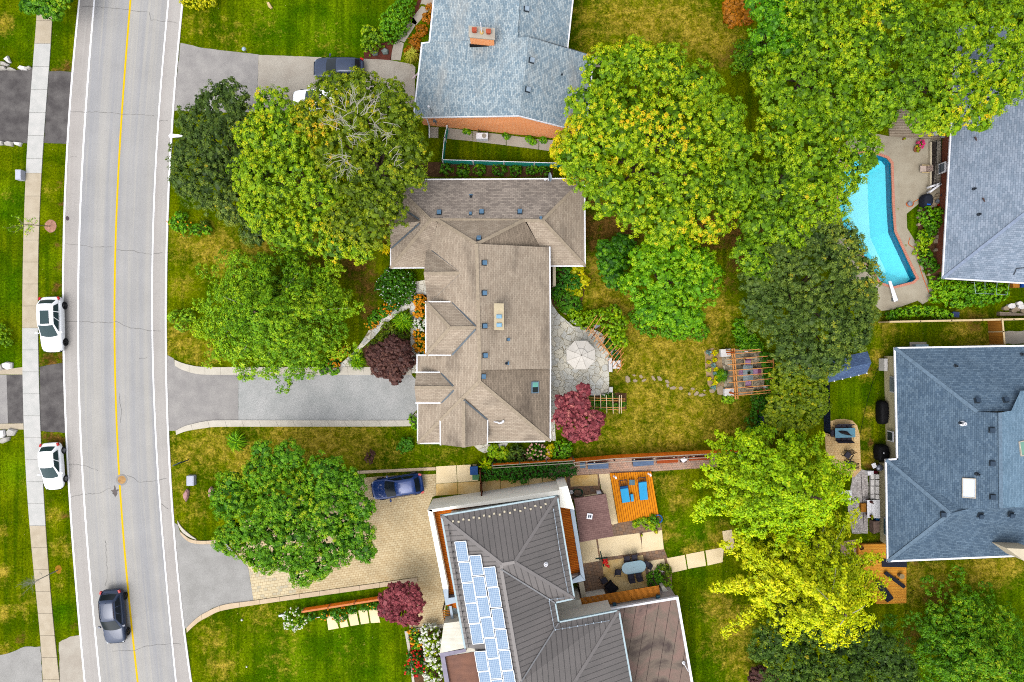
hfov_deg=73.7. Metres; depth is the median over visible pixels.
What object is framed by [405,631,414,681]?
kerb
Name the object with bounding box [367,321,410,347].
shrub
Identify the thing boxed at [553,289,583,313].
round shrub
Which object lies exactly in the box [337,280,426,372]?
flagstone path
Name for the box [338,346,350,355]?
flower clump
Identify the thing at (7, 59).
boulder
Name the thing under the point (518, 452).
garden shrub
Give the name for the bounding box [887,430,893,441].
window
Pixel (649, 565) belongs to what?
dining chair
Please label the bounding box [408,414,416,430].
shrub
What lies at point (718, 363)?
garden bed
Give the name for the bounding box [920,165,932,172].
deck chair
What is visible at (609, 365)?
stone bench
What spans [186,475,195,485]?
utility box
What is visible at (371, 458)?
shrub
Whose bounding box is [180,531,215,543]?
kerb
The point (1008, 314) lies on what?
firewood pile
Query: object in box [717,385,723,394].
stepping stone
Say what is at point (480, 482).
fence
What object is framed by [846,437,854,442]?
dining chair
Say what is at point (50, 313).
parked car
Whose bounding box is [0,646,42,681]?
driveway
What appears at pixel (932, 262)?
garden shrub
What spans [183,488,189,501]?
boulder
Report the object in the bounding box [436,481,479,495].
side path
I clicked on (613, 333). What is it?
climbing plant
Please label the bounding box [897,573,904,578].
round stool
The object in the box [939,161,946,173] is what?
window
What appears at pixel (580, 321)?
shrub
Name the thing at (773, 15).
maple tree
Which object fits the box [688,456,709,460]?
storage bench
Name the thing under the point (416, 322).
flower clump
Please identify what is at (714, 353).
hosta plant
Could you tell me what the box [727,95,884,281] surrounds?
maple tree
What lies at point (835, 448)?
patio
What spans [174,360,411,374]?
kerb
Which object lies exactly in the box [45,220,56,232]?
mulch ring
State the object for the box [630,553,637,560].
dining chair
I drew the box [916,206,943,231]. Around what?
garden shrub
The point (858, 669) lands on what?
broadleaf tree
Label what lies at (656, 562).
patio
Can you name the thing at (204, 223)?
ornamental grass
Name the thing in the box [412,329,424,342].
flower clump
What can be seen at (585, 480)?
side path
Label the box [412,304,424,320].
flower clump
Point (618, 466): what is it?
paver strip
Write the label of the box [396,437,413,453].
shrub
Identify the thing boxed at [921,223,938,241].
garden shrub
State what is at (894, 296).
diving board
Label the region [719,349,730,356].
stone block
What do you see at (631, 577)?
dining chair
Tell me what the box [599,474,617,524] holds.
patio
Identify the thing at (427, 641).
hydrangea bush
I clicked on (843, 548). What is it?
side path
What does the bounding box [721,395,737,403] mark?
shrub
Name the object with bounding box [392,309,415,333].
ornamental grass
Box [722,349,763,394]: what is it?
stone terrace
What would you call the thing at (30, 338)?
sidewalk
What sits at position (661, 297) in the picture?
ash tree
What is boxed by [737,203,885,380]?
broadleaf tree
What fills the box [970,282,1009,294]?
metal frame
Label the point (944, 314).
garden shrub
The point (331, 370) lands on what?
shrub
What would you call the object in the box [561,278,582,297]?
hosta plant
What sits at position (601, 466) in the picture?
storage bench
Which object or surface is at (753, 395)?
shrub
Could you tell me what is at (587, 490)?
paver strip
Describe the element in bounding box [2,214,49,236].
sapling
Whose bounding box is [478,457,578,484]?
clipped hedge
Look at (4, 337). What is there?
garden shrub
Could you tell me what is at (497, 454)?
hosta plant
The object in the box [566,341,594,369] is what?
patio umbrella
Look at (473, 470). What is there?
wheelie bin
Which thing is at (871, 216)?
swimming pool
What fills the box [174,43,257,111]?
driveway
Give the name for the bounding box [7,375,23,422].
driveway
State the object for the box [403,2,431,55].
ground cover
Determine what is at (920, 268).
garden hose
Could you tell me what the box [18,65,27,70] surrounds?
boulder
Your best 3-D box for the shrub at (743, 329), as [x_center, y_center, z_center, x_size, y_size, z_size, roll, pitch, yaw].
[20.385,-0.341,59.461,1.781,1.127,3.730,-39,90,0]
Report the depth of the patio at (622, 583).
59.97 m
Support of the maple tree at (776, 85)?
on the lawn ground at (656, 416)
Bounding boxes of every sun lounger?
[618,479,629,502]
[637,477,647,499]
[876,580,893,602]
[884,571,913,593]
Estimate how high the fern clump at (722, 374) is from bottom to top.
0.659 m
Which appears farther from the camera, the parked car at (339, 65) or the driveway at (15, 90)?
the driveway at (15, 90)
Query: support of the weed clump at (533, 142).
on the side walk
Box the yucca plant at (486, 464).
[478,453,494,474]
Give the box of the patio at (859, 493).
[848,469,868,533]
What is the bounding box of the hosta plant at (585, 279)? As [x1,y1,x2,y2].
[570,267,590,289]
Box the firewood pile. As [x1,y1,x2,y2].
[997,312,1023,315]
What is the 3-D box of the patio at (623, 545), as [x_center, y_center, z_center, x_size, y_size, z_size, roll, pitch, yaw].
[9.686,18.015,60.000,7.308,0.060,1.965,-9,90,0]
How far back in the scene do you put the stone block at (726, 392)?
59.50 m
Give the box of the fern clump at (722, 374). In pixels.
[713,368,728,383]
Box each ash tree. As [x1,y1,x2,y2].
[208,437,377,588]
[617,223,725,334]
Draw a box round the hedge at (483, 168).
[439,163,550,177]
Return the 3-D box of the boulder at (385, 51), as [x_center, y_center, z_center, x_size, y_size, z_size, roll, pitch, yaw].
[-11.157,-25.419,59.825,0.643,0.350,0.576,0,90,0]
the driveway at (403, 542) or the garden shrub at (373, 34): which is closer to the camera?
the garden shrub at (373, 34)
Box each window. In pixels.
[884,517,885,534]
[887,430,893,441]
[890,376,893,392]
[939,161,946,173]
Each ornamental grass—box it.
[197,218,212,231]
[347,349,365,369]
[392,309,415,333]
[403,47,419,65]
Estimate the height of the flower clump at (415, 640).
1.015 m
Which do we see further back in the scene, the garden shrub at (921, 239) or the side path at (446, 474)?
the side path at (446, 474)
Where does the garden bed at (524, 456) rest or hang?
on the lawn ground at (656, 416)
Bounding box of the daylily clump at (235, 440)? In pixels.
[225,427,250,454]
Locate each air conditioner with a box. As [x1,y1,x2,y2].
[476,129,487,140]
[879,358,887,370]
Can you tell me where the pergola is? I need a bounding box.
[725,348,773,398]
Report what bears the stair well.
on the pool surround
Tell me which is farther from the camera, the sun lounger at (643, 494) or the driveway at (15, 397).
the driveway at (15, 397)
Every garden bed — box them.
[360,310,409,366]
[364,41,392,59]
[409,628,442,681]
[410,0,420,18]
[410,162,552,176]
[419,295,426,352]
[488,446,572,461]
[551,267,585,309]
[590,392,626,409]
[704,348,723,389]
[918,206,938,293]
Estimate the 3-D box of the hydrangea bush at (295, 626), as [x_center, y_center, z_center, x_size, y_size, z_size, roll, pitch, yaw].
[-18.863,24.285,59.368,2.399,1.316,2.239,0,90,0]
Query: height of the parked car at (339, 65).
1.578 m
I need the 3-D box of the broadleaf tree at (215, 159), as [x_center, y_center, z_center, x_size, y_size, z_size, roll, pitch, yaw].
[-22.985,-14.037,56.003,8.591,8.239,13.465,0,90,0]
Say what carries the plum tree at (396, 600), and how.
on the lawn ground at (656, 416)
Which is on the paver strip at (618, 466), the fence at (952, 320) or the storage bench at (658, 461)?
the storage bench at (658, 461)
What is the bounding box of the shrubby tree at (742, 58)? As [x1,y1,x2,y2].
[729,37,765,75]
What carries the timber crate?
on the lawn ground at (656, 416)
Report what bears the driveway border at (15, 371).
on the lawn ground at (656, 416)
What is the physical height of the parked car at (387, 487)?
1.598 m
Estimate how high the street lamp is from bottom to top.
7.050 m
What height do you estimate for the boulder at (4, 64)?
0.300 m
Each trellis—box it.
[585,315,623,371]
[587,393,623,413]
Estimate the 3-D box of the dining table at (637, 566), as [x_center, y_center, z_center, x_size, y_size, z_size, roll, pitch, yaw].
[10.579,19.650,59.611,2.142,0.723,1.065,-9,90,0]
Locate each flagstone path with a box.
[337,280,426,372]
[475,443,507,452]
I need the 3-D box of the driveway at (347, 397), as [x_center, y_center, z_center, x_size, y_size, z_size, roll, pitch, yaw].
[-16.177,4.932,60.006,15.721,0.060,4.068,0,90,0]
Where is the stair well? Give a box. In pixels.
[926,140,941,193]
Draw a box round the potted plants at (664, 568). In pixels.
[659,563,671,579]
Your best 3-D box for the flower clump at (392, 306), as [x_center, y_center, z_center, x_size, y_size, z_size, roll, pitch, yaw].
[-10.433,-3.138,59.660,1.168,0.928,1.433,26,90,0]
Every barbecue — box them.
[873,444,888,460]
[875,400,888,423]
[919,194,932,207]
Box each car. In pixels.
[35,296,67,351]
[37,442,67,489]
[98,588,130,643]
[293,85,341,111]
[314,53,363,78]
[371,472,423,501]
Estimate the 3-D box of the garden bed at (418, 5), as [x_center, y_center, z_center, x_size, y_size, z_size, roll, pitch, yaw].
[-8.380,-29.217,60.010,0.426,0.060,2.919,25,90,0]
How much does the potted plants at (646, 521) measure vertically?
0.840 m
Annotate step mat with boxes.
[881,558,906,566]
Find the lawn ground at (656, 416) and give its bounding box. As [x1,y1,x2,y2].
[0,0,1023,681]
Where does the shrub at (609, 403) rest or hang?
on the garden bed at (624, 395)
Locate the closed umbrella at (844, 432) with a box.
[839,431,851,435]
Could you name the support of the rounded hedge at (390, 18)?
on the lawn ground at (656, 416)
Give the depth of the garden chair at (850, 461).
59.35 m
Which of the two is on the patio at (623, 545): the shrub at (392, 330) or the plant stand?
the plant stand
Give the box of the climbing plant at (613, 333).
[594,303,629,349]
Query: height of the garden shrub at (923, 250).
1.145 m
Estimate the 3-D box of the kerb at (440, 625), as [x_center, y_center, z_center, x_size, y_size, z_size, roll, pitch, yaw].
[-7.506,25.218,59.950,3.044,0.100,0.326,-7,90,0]
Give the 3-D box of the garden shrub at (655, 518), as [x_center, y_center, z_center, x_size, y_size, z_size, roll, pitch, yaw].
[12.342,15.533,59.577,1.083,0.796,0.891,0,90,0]
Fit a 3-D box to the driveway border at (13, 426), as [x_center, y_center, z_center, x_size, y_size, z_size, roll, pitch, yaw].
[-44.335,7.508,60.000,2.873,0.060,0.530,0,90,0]
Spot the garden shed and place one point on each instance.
(860, 363)
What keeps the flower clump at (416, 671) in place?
on the garden bed at (419, 678)
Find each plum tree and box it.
[377,580,426,626]
[551,382,605,442]
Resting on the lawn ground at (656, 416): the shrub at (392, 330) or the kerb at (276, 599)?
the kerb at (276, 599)
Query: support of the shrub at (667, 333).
on the lawn ground at (656, 416)
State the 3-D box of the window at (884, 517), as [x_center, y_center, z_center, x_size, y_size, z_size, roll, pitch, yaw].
[32.167,15.968,58.300,0.150,1.500,1.500,0,90,0]
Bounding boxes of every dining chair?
[599,574,607,584]
[614,567,621,576]
[623,555,630,562]
[627,574,635,583]
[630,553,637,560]
[635,572,643,581]
[645,560,652,570]
[827,429,834,436]
[834,438,842,442]
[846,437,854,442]
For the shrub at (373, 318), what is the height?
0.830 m
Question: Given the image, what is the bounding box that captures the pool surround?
[827,133,940,310]
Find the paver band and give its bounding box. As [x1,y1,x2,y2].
[243,559,295,599]
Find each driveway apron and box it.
[39,363,64,432]
[44,71,70,143]
[59,635,83,681]
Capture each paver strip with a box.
[549,454,716,475]
[566,474,601,499]
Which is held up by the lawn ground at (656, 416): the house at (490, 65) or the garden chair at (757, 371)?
the house at (490, 65)
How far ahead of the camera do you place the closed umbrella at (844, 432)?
59.08 m
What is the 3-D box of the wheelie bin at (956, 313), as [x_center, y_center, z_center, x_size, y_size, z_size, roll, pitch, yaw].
[38.442,-2.321,59.525,0.560,0.890,0.527,5,90,0]
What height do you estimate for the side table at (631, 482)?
0.395 m
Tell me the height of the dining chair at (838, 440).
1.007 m
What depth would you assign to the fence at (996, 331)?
58.97 m
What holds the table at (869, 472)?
on the lawn ground at (656, 416)
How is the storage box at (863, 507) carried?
on the patio at (859, 493)
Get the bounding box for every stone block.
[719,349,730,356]
[723,388,733,395]
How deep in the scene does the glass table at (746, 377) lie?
59.25 m
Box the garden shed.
[828,351,870,381]
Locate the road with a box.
[62,0,191,681]
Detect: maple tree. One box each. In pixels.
[225,84,375,265]
[286,66,432,253]
[548,113,610,186]
[556,34,763,248]
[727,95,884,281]
[743,0,827,63]
[749,0,900,134]
[832,0,1023,136]
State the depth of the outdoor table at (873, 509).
59.26 m
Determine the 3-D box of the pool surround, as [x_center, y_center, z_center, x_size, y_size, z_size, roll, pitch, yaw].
[32.652,-10.566,60.020,10.008,0.120,15.840,0,90,0]
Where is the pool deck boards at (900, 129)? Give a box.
[889,109,940,139]
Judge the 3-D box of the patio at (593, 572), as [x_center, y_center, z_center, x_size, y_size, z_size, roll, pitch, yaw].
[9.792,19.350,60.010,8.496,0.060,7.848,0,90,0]
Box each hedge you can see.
[378,0,416,44]
[439,163,550,177]
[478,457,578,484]
[744,352,778,435]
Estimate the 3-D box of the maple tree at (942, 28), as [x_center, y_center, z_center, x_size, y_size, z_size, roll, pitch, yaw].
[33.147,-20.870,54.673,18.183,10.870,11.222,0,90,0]
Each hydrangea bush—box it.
[282,605,308,632]
[374,267,416,310]
[418,622,442,681]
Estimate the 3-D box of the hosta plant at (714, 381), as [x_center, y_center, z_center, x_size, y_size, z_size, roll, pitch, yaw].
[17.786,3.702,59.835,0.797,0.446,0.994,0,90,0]
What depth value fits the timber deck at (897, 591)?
59.60 m
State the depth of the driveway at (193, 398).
59.98 m
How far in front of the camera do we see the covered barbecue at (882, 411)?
58.97 m
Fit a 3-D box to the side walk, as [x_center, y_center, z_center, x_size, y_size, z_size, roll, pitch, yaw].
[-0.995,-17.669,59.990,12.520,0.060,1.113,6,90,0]
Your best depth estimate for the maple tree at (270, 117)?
50.98 m
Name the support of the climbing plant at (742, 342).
on the lawn ground at (656, 416)
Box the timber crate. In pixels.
[1010,283,1018,287]
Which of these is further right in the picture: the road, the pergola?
the pergola
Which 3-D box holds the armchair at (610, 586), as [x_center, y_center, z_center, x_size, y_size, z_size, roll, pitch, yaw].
[8.668,21.500,59.470,0.920,0.700,0.830,45,90,0]
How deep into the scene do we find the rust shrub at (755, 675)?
58.01 m
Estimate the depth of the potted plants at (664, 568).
59.52 m
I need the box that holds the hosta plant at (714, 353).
[711,349,717,356]
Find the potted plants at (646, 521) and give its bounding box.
[632,517,660,530]
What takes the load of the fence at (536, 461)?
on the garden bed at (524, 456)
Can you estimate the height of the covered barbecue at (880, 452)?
1.139 m
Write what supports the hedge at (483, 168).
on the garden bed at (433, 170)
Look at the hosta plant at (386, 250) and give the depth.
59.56 m
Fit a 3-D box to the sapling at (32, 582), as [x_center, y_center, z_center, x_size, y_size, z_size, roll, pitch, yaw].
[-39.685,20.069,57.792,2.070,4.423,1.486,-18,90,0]
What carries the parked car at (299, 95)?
on the driveway at (293, 73)
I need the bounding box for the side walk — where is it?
[430,127,552,150]
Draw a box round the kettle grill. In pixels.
[871,463,882,470]
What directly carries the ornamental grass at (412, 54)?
on the lawn ground at (656, 416)
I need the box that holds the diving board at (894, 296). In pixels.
[888,281,897,301]
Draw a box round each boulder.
[0,61,9,66]
[0,429,6,437]
[0,437,10,442]
[2,362,13,369]
[4,56,11,63]
[4,141,13,146]
[6,428,17,435]
[14,142,22,146]
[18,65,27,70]
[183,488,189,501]
[381,48,388,54]
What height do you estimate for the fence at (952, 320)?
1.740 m
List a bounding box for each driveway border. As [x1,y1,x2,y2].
[0,367,21,374]
[0,423,23,428]
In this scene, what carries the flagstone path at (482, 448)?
on the lawn ground at (656, 416)
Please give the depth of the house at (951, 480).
56.05 m
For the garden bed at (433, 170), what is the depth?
59.98 m
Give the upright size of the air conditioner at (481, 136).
0.740 m
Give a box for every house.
[389,172,585,447]
[413,0,592,137]
[427,477,692,681]
[879,345,1023,561]
[936,25,1023,283]
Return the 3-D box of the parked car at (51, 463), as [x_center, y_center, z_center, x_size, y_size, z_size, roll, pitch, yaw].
[-39.960,10.893,59.171,2.224,1.598,4.128,-4,90,0]
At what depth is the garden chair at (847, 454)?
59.46 m
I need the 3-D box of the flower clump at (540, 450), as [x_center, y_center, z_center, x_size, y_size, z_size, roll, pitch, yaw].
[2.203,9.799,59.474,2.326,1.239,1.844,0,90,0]
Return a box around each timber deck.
[610,471,658,522]
[856,542,905,603]
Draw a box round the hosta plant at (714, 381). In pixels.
[710,378,718,385]
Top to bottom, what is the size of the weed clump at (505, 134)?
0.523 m
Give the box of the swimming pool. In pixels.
[836,151,918,288]
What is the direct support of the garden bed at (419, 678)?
on the lawn ground at (656, 416)
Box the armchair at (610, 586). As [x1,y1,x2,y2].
[604,579,618,592]
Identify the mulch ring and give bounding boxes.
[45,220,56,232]
[55,565,61,573]
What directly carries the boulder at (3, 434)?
on the lawn ground at (656, 416)
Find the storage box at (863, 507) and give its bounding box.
[859,503,866,511]
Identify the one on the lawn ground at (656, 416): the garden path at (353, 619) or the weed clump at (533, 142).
the garden path at (353, 619)
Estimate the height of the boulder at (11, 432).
0.300 m
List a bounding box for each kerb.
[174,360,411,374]
[176,413,416,434]
[177,520,195,539]
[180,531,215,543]
[186,577,417,631]
[360,467,435,473]
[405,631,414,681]
[409,624,443,631]
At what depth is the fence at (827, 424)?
59.12 m
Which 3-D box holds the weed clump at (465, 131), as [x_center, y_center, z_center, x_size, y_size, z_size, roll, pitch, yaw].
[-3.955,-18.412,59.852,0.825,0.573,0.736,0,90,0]
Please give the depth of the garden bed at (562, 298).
59.98 m
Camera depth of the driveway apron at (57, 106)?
59.98 m
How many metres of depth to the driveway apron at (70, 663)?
59.98 m
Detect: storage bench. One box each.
[587,462,608,468]
[632,459,653,466]
[656,458,677,463]
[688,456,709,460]
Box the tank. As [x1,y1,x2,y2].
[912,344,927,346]
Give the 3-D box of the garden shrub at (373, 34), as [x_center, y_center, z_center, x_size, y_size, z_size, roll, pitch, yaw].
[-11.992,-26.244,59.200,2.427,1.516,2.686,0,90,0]
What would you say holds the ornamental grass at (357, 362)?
on the lawn ground at (656, 416)
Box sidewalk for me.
[22,15,59,681]
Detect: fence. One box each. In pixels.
[301,595,382,612]
[442,125,561,166]
[479,468,482,495]
[492,457,574,467]
[572,449,742,465]
[823,383,830,433]
[878,318,1023,322]
[987,318,1005,344]
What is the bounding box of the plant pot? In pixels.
[913,145,920,152]
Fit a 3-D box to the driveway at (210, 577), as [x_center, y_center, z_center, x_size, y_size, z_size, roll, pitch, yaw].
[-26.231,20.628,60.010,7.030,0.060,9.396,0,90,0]
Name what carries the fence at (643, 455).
on the lawn ground at (656, 416)
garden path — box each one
[327,609,379,629]
[390,0,432,59]
[667,530,733,572]
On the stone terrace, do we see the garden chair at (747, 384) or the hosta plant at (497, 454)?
the garden chair at (747, 384)
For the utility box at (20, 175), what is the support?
on the lawn ground at (656, 416)
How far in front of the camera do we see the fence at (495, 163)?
59.09 m
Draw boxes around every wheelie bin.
[470,464,477,474]
[472,473,478,479]
[948,311,959,317]
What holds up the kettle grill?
on the lawn ground at (656, 416)
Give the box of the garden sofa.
[869,474,878,498]
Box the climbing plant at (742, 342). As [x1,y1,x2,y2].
[734,332,763,352]
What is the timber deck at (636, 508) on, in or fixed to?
on the lawn ground at (656, 416)
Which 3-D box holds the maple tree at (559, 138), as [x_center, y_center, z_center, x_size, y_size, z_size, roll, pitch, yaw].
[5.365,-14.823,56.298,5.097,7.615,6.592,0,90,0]
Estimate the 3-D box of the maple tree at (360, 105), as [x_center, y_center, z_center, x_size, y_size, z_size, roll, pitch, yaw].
[-10.864,-13.821,53.735,10.068,12.733,14.113,-19,90,0]
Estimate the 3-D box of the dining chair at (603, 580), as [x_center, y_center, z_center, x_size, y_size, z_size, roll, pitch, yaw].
[7.991,20.818,59.468,0.598,1.007,0.687,-30,90,0]
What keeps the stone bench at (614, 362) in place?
on the lawn ground at (656, 416)
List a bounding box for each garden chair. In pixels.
[736,369,742,376]
[742,358,752,364]
[742,381,753,388]
[753,369,761,375]
[842,449,856,459]
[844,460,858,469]
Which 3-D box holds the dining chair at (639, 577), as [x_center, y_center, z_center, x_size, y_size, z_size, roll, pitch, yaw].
[11.058,20.480,59.468,0.598,1.007,0.687,-12,90,0]
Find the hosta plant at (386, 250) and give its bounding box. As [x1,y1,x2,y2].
[379,243,390,254]
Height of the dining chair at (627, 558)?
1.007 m
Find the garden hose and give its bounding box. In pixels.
[908,238,930,294]
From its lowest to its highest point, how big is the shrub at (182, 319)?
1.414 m
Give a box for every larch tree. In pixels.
[689,419,859,558]
[708,494,891,664]
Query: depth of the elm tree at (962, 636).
55.51 m
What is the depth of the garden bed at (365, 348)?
59.98 m
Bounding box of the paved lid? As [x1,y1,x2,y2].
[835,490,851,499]
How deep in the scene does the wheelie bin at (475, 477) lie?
59.28 m
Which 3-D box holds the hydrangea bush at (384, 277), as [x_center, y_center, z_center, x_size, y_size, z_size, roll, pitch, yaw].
[-10.103,-4.576,59.314,3.841,1.468,3.948,0,90,0]
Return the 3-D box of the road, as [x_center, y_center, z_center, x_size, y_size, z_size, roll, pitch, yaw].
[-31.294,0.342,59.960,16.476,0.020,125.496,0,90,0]
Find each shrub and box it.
[0,323,13,347]
[166,210,212,236]
[166,307,195,332]
[178,0,217,10]
[319,357,339,375]
[360,24,387,56]
[364,449,375,464]
[365,333,415,385]
[367,309,387,324]
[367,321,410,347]
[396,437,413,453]
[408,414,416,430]
[507,442,530,465]
[551,267,581,299]
[551,439,572,458]
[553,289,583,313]
[567,308,599,329]
[588,392,626,410]
[595,232,636,290]
[602,338,621,360]
[627,302,710,341]
[646,568,664,586]
[647,513,658,522]
[663,578,673,588]
[721,0,760,28]
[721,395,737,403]
[731,318,763,350]
[747,664,778,681]
[750,389,769,410]
[761,360,832,437]
[884,304,953,320]
[912,243,928,258]
[914,229,934,247]
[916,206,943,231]
[917,247,939,273]
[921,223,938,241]
[928,275,974,309]
[962,281,1010,307]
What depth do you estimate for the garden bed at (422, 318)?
59.97 m
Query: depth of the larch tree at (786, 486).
52.45 m
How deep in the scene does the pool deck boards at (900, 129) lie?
59.88 m
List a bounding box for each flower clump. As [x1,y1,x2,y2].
[328,358,341,368]
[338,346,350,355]
[364,318,378,329]
[377,304,391,316]
[385,298,399,311]
[404,650,426,677]
[407,627,422,646]
[410,644,421,653]
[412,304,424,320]
[412,318,424,331]
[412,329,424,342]
[412,339,424,353]
[413,294,426,308]
[524,443,549,460]
[916,139,925,148]
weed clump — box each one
[462,128,471,134]
[502,132,510,139]
[525,135,533,142]
[528,138,536,145]
[539,136,546,143]
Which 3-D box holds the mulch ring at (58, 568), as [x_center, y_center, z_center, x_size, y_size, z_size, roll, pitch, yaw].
[-39.855,20.077,59.990,0.619,0.020,0.766,0,90,0]
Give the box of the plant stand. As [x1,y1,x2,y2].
[596,551,609,567]
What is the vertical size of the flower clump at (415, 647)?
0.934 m
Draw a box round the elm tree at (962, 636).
[881,563,1023,681]
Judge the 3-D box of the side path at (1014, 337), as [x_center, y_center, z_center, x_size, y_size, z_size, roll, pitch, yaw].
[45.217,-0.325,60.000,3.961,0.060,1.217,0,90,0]
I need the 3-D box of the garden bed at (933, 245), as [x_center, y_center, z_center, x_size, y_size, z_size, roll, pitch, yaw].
[36.648,-8.046,60.000,2.016,0.060,7.920,0,90,0]
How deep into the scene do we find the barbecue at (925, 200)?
59.05 m
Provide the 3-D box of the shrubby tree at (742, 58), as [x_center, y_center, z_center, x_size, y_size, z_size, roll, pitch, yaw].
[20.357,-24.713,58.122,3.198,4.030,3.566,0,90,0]
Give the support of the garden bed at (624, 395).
on the lawn ground at (656, 416)
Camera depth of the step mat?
59.50 m
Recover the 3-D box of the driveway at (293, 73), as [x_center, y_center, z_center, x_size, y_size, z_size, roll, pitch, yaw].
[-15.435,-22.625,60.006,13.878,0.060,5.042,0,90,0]
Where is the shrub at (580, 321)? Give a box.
[567,308,599,329]
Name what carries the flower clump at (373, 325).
on the lawn ground at (656, 416)
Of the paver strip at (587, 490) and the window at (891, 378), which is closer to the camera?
the window at (891, 378)
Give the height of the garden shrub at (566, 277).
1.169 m
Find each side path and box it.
[436,464,477,483]
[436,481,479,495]
[482,474,597,490]
[840,539,855,555]
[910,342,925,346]
[1005,331,1023,343]
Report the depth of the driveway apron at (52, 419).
59.98 m
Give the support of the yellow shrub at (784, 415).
on the lawn ground at (656, 416)
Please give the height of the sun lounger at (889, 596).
0.280 m
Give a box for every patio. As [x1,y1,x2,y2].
[551,301,609,440]
[577,517,671,593]
[579,530,663,562]
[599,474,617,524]
[602,555,647,591]
[648,559,664,574]
[825,419,860,476]
[848,469,868,533]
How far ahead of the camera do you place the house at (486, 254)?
55.28 m
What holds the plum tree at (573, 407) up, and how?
on the lawn ground at (656, 416)
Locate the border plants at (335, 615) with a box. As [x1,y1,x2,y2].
[307,601,378,622]
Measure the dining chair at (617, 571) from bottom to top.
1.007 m
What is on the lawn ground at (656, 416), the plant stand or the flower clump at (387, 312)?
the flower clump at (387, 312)
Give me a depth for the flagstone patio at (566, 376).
59.97 m
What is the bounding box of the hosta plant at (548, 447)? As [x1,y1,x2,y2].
[545,443,555,458]
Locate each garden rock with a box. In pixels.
[1001,306,1009,310]
[1006,303,1015,308]
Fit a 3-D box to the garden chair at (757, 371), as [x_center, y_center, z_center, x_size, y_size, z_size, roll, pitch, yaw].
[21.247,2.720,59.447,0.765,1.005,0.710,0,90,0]
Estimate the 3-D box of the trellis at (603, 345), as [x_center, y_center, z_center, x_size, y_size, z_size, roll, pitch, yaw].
[8.098,0.247,58.780,1.892,2.440,5.036,-36,90,0]
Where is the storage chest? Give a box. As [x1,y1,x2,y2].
[869,519,879,533]
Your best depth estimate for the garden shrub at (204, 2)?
59.09 m
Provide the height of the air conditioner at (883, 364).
0.900 m
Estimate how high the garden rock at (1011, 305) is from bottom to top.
0.286 m
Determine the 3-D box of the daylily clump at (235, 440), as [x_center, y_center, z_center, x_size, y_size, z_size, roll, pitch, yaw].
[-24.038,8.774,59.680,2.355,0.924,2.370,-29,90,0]
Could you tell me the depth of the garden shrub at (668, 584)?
59.38 m
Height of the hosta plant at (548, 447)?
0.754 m
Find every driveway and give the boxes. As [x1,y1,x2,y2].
[0,70,31,142]
[0,375,7,423]
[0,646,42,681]
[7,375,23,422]
[167,355,237,430]
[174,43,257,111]
[175,523,252,627]
[230,474,445,627]
[238,375,416,419]
[258,55,414,110]
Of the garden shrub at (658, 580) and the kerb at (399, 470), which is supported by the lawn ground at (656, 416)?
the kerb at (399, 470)
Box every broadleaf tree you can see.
[165,76,271,247]
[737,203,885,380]
[746,594,921,681]
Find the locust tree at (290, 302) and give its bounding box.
[189,235,365,393]
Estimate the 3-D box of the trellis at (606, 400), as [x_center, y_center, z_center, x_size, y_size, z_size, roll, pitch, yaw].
[7.806,5.249,58.785,3.528,2.430,1.742,0,90,0]
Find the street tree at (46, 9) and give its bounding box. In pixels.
[18,0,72,21]
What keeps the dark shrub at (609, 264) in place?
on the lawn ground at (656, 416)
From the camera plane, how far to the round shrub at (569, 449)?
59.11 m
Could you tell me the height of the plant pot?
0.536 m
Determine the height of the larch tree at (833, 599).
12.639 m
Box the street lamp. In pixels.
[169,134,186,138]
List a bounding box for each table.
[622,560,645,573]
[629,479,634,484]
[741,365,752,380]
[832,427,854,437]
[863,499,879,517]
[865,470,873,475]
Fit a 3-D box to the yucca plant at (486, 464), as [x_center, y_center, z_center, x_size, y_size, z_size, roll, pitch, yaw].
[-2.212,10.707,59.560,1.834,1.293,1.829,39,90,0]
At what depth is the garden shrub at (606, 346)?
59.48 m
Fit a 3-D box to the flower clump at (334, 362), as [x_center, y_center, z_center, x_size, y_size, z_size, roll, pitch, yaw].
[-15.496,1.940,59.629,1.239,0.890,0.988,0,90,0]
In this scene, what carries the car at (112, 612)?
on the road
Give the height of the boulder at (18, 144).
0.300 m
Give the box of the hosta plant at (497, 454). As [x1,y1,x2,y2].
[486,443,514,461]
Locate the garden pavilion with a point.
(593, 517)
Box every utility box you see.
[15,170,25,180]
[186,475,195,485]
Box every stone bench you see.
[608,357,611,371]
[612,360,620,368]
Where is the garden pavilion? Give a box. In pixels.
[572,489,612,541]
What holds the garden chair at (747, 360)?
on the stone terrace
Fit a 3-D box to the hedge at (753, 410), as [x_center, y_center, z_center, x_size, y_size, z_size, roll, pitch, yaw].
[22.049,4.954,59.148,2.697,1.682,8.000,13,90,0]
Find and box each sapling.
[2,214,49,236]
[16,570,57,595]
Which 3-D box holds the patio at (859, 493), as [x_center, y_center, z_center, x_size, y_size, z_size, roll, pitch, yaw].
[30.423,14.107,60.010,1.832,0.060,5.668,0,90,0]

